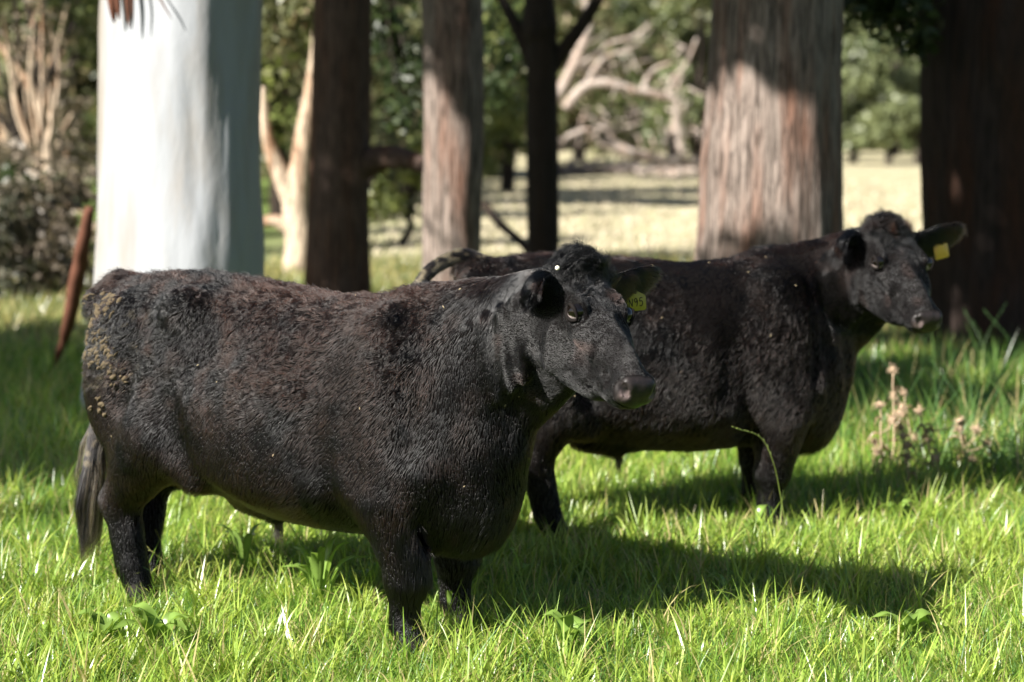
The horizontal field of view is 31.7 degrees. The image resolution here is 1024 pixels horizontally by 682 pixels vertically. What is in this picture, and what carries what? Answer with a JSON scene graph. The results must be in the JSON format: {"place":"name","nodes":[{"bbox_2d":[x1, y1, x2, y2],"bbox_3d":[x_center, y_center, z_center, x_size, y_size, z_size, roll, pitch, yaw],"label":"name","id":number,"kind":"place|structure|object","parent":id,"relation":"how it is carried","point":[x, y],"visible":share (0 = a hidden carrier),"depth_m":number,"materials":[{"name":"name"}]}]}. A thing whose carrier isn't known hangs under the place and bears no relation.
{"place":"outdoors","nodes":[
{"label":"outdoors","id":0,"kind":"place"},
{"bbox_2d":[0,141,1022,681],"bbox_3d":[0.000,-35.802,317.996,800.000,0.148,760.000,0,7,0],"label":"ground","id":1,"kind":"structure","parent":0,"point":[870,165],"depth_m":38.91,"materials":[{"name":"beige soil"}]},
{"bbox_2d":[0,158,49,270],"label":"green bush","id":2,"kind":"object","parent":1,"relation":"on","point":[8,170],"visible":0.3,"depth_m":20.58,"materials":[{"name":"green plant"}]},
{"bbox_2d":[0,6,62,102],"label":"tree","id":3,"kind":"object","parent":1,"relation":"on","point":[10,23],"visible":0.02,"depth_m":50.14,"materials":[{"name":"green plant"}]},
{"bbox_2d":[0,192,69,300],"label":"dry shrub","id":4,"kind":"object","parent":1,"relation":"on","point":[8,218],"visible":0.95,"depth_m":18.10,"materials":[{"name":"brown plant"}]},
{"bbox_2d":[0,0,76,197],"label":"tree","id":5,"kind":"object","parent":1,"relation":"on","point":[46,121],"visible":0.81,"depth_m":22.27,"materials":[{"name":"beige plant"}]},
{"bbox_2d":[0,100,83,183],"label":"dry shrub","id":6,"kind":"object","parent":1,"relation":"on","point":[4,109],"visible":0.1,"depth_m":26.10,"materials":[{"name":"brown plant"}]},
{"bbox_2d":[0,173,93,297],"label":"dry shrub","id":7,"kind":"object","parent":1,"relation":"on","point":[32,232],"visible":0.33,"depth_m":18.70,"materials":[{"name":"brown plant"}]},
{"bbox_2d":[0,133,96,263],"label":"dry shrub","id":8,"kind":"object","parent":1,"relation":"on","point":[87,194],"visible":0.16,"depth_m":21.17,"materials":[{"name":"brown plant"}]},
{"bbox_2d":[0,161,96,278],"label":"dry shrub","id":9,"kind":"object","parent":1,"relation":"on","point":[73,206],"visible":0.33,"depth_m":20.45,"materials":[{"name":"brown plant"}]},
{"bbox_2d":[0,0,98,186],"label":"tree","id":10,"kind":"object","parent":1,"relation":"on","point":[62,16],"visible":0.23,"depth_m":26.68,"materials":[{"name":"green plant"}]},
{"bbox_2d":[0,0,98,156],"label":"tree","id":11,"kind":"object","parent":1,"relation":"on","point":[89,34],"visible":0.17,"depth_m":32.44,"materials":[{"name":"green plant"}]},
{"bbox_2d":[0,0,99,252],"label":"tree","id":12,"kind":"object","parent":1,"relation":"on","point":[14,130],"visible":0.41,"depth_m":23.67,"materials":[{"name":"brown plant"}]},
{"bbox_2d":[8,199,93,296],"bbox_3d":[-4.702,-0.892,18.434,0.907,1.145,0.985,0,7,0],"label":"dry shrub","id":13,"kind":"object","parent":1,"relation":"on","point":[53,240],"visible":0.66,"depth_m":18.24,"materials":[{"name":"brown plant"}]},
{"bbox_2d":[8,2,99,204],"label":"tree","id":14,"kind":"object","parent":1,"relation":"on","point":[81,66],"visible":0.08,"depth_m":41.39,"materials":[{"name":"green plant"}]},
{"bbox_2d":[27,59,97,235],"bbox_3d":[-7.401,-3.047,28.821,2.398,3.007,2.408,0,7,0],"label":"dry shrub","id":15,"kind":"object","parent":1,"relation":"on","point":[70,120],"visible":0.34,"depth_m":28.74,"materials":[{"name":"brown plant"}]},
{"bbox_2d":[53,206,94,370],"bbox_3d":[-3.025,-0.319,12.365,0.108,1.248,1.018,-4,8,-28],"label":"bark strip","id":16,"kind":"object","parent":1,"relation":"on","point":[77,275],"visible":0.88,"depth_m":12.16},
{"bbox_2d":[73,608,127,646],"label":"broadleaf weed","id":17,"kind":"object","parent":1,"relation":"on","point":[109,619],"visible":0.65,"depth_m":5.97,"materials":[{"name":"green plant"}]},
{"bbox_2d":[112,602,189,645],"bbox_3d":[-1.170,0.966,5.922,0.241,0.180,0.230,0,7,0],"label":"broadleaf weed","id":18,"kind":"object","parent":1,"relation":"on","point":[150,614],"visible":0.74,"depth_m":5.91,"materials":[{"name":"green plant"}]},
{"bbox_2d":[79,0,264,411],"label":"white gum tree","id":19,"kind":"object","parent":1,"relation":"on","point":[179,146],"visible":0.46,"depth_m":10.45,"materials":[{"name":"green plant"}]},
{"bbox_2d":[83,18,300,119],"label":"tree","id":20,"kind":"object","parent":1,"relation":"on","point":[96,95],"depth_m":48.93,"materials":[{"name":"green plant"}]},
{"bbox_2d":[215,523,260,572],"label":"broadleaf weed","id":21,"kind":"object","parent":1,"relation":"on","point":[238,542],"visible":0.88,"depth_m":6.98,"materials":[{"name":"green plant"}]},
{"bbox_2d":[260,0,311,215],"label":"tree","id":22,"kind":"object","parent":1,"relation":"on","point":[277,105],"visible":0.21,"depth_m":33.37,"materials":[{"name":"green plant"}]},
{"bbox_2d":[260,0,384,275],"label":"pale forked tree","id":23,"kind":"object","parent":1,"relation":"on","point":[291,186],"visible":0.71,"depth_m":21.32,"materials":[{"name":"beige plant"}]},
{"bbox_2d":[279,535,373,604],"bbox_3d":[-0.690,0.844,6.488,0.343,0.278,0.254,2,7,15],"label":"broadleaf weed","id":24,"kind":"object","parent":1,"relation":"on","point":[318,564],"visible":0.88,"depth_m":6.50,"materials":[{"name":"green plant"}]},
{"bbox_2d":[260,46,423,180],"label":"tree","id":25,"kind":"object","parent":1,"relation":"on","point":[301,78],"visible":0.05,"depth_m":54.32,"materials":[{"name":"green plant"}]},
{"bbox_2d":[304,0,423,292],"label":"stringybark tree","id":26,"kind":"object","parent":1,"relation":"on","point":[347,161],"visible":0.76,"depth_m":16.49,"materials":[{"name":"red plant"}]},
{"bbox_2d":[349,561,381,588],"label":"broadleaf weed","id":27,"kind":"object","parent":1,"relation":"on","point":[375,567],"visible":0.48,"depth_m":6.68,"materials":[{"name":"green plant"}]},
{"bbox_2d":[73,235,663,664],"bbox_3d":[-0.528,0.347,6.189,2.500,1.381,0.708,5,8,34],"label":"cow","id":28,"kind":"object","parent":1,"relation":"on","point":[399,425],"visible":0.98,"depth_m":5.88},
{"bbox_2d":[284,0,491,198],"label":"tree","id":29,"kind":"object","parent":1,"relation":"on","point":[416,28],"visible":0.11,"depth_m":43.16,"materials":[{"name":"green plant"}]},
{"bbox_2d":[369,132,423,244],"bbox_3d":[-1.806,-2.191,26.773,1.452,1.828,1.121,1,7,10],"label":"green bush","id":30,"kind":"object","parent":1,"relation":"on","point":[386,191],"visible":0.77,"depth_m":26.80,"materials":[{"name":"green plant"}]},
{"bbox_2d":[369,124,423,216],"bbox_3d":[-1.979,-3.335,35.828,2.454,1.985,1.788,0,7,0],"label":"green bush","id":31,"kind":"object","parent":1,"relation":"on","point":[376,139],"visible":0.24,"depth_m":35.83,"materials":[{"name":"green plant"}]},
{"bbox_2d":[434,590,451,622],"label":"broadleaf weed","id":32,"kind":"object","parent":1,"relation":"on","point":[449,595],"visible":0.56,"depth_m":6.17,"materials":[{"name":"green plant"}]},
{"bbox_2d":[374,0,524,147],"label":"tree","id":33,"kind":"object","parent":1,"relation":"on","point":[486,42],"depth_m":56.76,"materials":[{"name":"green plant"}]},
{"bbox_2d":[421,0,483,282],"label":"stringybark tree","id":34,"kind":"object","parent":1,"relation":"on","point":[453,60],"visible":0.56,"depth_m":14.10,"materials":[{"name":"brown plant"}]},
{"bbox_2d":[0,0,915,178],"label":"wood","id":35,"kind":"object","parent":1,"relation":"on","point":[92,122],"visible":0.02,"depth_m":136.52,"materials":[{"name":"green plant"}]},
{"bbox_2d":[0,243,1023,681],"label":"grass","id":36,"kind":"structure","parent":1,"relation":"on","point":[714,621],"depth_m":6.83,"materials":[{"name":"green plant"}]},
{"bbox_2d":[732,426,785,528],"bbox_3d":[0.961,0.533,7.009,0.259,0.427,0.016,-3,8,-27],"label":"grass stalk","id":37,"kind":"object","parent":36,"relation":"in","point":[758,435],"depth_m":7.03,"materials":[{"name":"green plant"}]},
{"bbox_2d":[483,0,563,191],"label":"tree","id":38,"kind":"object","parent":1,"relation":"on","point":[509,123],"visible":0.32,"depth_m":49.40,"materials":[{"name":"green plant"}]},
{"bbox_2d":[482,0,603,252],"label":"forked tree","id":39,"kind":"object","parent":1,"relation":"on","point":[543,54],"visible":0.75,"depth_m":18.15,"materials":[{"name":"brown plant"}]},
{"bbox_2d":[502,10,603,159],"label":"tree","id":40,"kind":"object","parent":1,"relation":"on","point":[567,25],"visible":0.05,"depth_m":87.19,"materials":[{"name":"green plant"}]},
{"bbox_2d":[542,609,591,659],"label":"broadleaf weed","id":41,"kind":"object","parent":1,"relation":"on","point":[570,622],"visible":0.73,"depth_m":5.85,"materials":[{"name":"green plant"}]},
{"bbox_2d":[555,0,650,161],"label":"tree","id":42,"kind":"object","parent":1,"relation":"on","point":[602,18],"visible":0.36,"depth_m":94.33,"materials":[{"name":"green plant"}]},
{"bbox_2d":[558,143,699,175],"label":"brushwood","id":43,"kind":"object","parent":1,"relation":"on","point":[631,167],"visible":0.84,"depth_m":66.68,"materials":[{"name":"brown wood"}]},
{"bbox_2d":[558,0,705,172],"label":"fallen dead tree","id":44,"kind":"object","parent":1,"relation":"on","point":[577,93],"visible":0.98,"depth_m":61.37,"materials":[{"name":"brown wood"}]},
{"bbox_2d":[579,0,691,156],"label":"tree","id":45,"kind":"object","parent":1,"relation":"on","point":[630,11],"visible":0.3,"depth_m":109.35,"materials":[{"name":"green plant"}]},
{"bbox_2d":[627,0,710,156],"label":"tree","id":46,"kind":"object","parent":1,"relation":"on","point":[659,53],"visible":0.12,"depth_m":97.94,"materials":[{"name":"green plant"}]},
{"bbox_2d":[644,0,710,158],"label":"tree","id":47,"kind":"object","parent":1,"relation":"on","point":[673,18],"visible":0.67,"depth_m":82.78,"materials":[{"name":"green plant"}]},
{"bbox_2d":[414,205,968,543],"bbox_3d":[0.752,0.171,7.629,2.427,1.395,0.955,-1,7,-12],"label":"cow","id":48,"kind":"object","parent":1,"relation":"on","point":[767,343],"visible":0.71,"depth_m":7.50},
{"bbox_2d":[700,0,711,30],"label":"tree","id":49,"kind":"object","parent":1,"relation":"on","point":[708,8],"visible":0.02,"depth_m":101.15,"materials":[{"name":"green plant"}]},
{"bbox_2d":[705,572,746,598],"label":"broadleaf weed","id":50,"kind":"object","parent":1,"relation":"on","point":[725,581],"visible":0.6,"depth_m":6.56,"materials":[{"name":"green plant"}]},
{"bbox_2d":[742,505,766,535],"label":"broadleaf weed","id":51,"kind":"object","parent":1,"relation":"on","point":[759,510],"visible":0.65,"depth_m":7.57,"materials":[{"name":"green plant"}]},
{"bbox_2d":[694,0,843,260],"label":"stringybark tree","id":52,"kind":"object","parent":1,"relation":"on","point":[771,164],"visible":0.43,"depth_m":11.35,"materials":[{"name":"brown plant"}]},
{"bbox_2d":[842,13,869,136],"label":"tree","id":53,"kind":"object","parent":1,"relation":"on","point":[846,27],"visible":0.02,"depth_m":108.33,"materials":[{"name":"green plant"}]},
{"bbox_2d":[842,46,902,162],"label":"tree","id":54,"kind":"object","parent":1,"relation":"on","point":[852,66],"visible":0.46,"depth_m":90.48,"materials":[{"name":"green plant"}]},
{"bbox_2d":[843,0,916,154],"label":"tree","id":55,"kind":"object","parent":1,"relation":"on","point":[862,49],"visible":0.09,"depth_m":116.47,"materials":[{"name":"green plant"}]},
{"bbox_2d":[842,70,919,164],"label":"tree","id":56,"kind":"object","parent":1,"relation":"on","point":[878,126],"visible":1,"depth_m":84.94,"materials":[{"name":"green plant"}]},
{"bbox_2d":[864,399,899,481],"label":"dry thistle","id":57,"kind":"object","parent":1,"relation":"on","point":[892,419],"visible":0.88,"depth_m":8.81,"materials":[{"name":"beige plant"}]},
{"bbox_2d":[884,362,909,463],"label":"dry thistle","id":58,"kind":"object","parent":1,"relation":"on","point":[901,407],"visible":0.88,"depth_m":9.05,"materials":[{"name":"beige plant"}]},
{"bbox_2d":[877,499,916,522],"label":"broadleaf weed","id":59,"kind":"object","parent":1,"relation":"on","point":[902,503],"visible":0.76,"depth_m":7.86,"materials":[{"name":"green plant"}]},
{"bbox_2d":[883,38,919,153],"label":"tree","id":60,"kind":"object","parent":1,"relation":"on","point":[906,143],"visible":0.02,"depth_m":102.79,"materials":[{"name":"green plant"}]},
{"bbox_2d":[886,64,919,163],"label":"tree","id":61,"kind":"object","parent":1,"relation":"on","point":[904,79],"visible":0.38,"depth_m":88.46,"materials":[{"name":"green plant"}]},
{"bbox_2d":[870,608,936,643],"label":"broadleaf weed","id":62,"kind":"object","parent":1,"relation":"on","point":[912,619],"visible":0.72,"depth_m":5.99,"materials":[{"name":"green plant"}]},
{"bbox_2d":[891,420,917,490],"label":"dry thistle","id":63,"kind":"object","parent":1,"relation":"on","point":[902,434],"visible":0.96,"depth_m":8.51,"materials":[{"name":"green plant"}]},
{"bbox_2d":[889,388,932,455],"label":"dry thistle","id":64,"kind":"object","parent":1,"relation":"on","point":[904,393],"visible":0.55,"depth_m":9.30,"materials":[{"name":"beige plant"}]},
{"bbox_2d":[903,404,967,474],"bbox_3d":[2.046,0.551,8.706,0.320,0.513,0.154,0,7,0],"label":"dry thistle","id":65,"kind":"object","parent":1,"relation":"on","point":[959,420],"visible":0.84,"depth_m":8.71,"materials":[{"name":"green plant"}]},
{"bbox_2d":[860,302,1022,467],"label":"tall grass stalks","id":66,"kind":"object","parent":1,"relation":"on","point":[942,375],"depth_m":10.42,"materials":[{"name":"beige plant"}]},
{"bbox_2d":[944,422,992,475],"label":"dry thistle","id":67,"kind":"object","parent":1,"relation":"on","point":[974,427],"visible":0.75,"depth_m":8.92,"materials":[{"name":"beige plant"}]},
{"bbox_2d":[917,0,1023,356],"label":"stringybark tree","id":68,"kind":"object","parent":1,"relation":"on","point":[972,124],"visible":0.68,"depth_m":13.98,"materials":[{"name":"brown plant"}]},
{"bbox_2d":[844,0,945,68],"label":"hanging branch","id":69,"kind":"object","parent":68,"relation":"attached to","point":[890,15],"visible":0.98,"depth_m":13.73,"materials":[{"name":"green plant"}]},
{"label":"shade tree","id":70,"kind":"object","parent":1,"relation":"on","visible":0},
{"bbox_2d":[371,0,525,142],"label":"hanging branch","id":71,"kind":"object","parent":70,"relation":"hanging from","point":[406,70],"visible":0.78,"depth_m":20.66,"materials":[{"name":"green plant"}]},
{"bbox_2d":[369,177,921,263],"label":"dry grass","id":72,"kind":"structure","parent":0,"point":[647,240],"depth_m":36.67,"materials":[{"name":"beige plant"}]},
{"bbox_2d":[573,0,904,124],"label":"sky","id":73,"kind":"structure","parent":0,"point":[576,0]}
]}

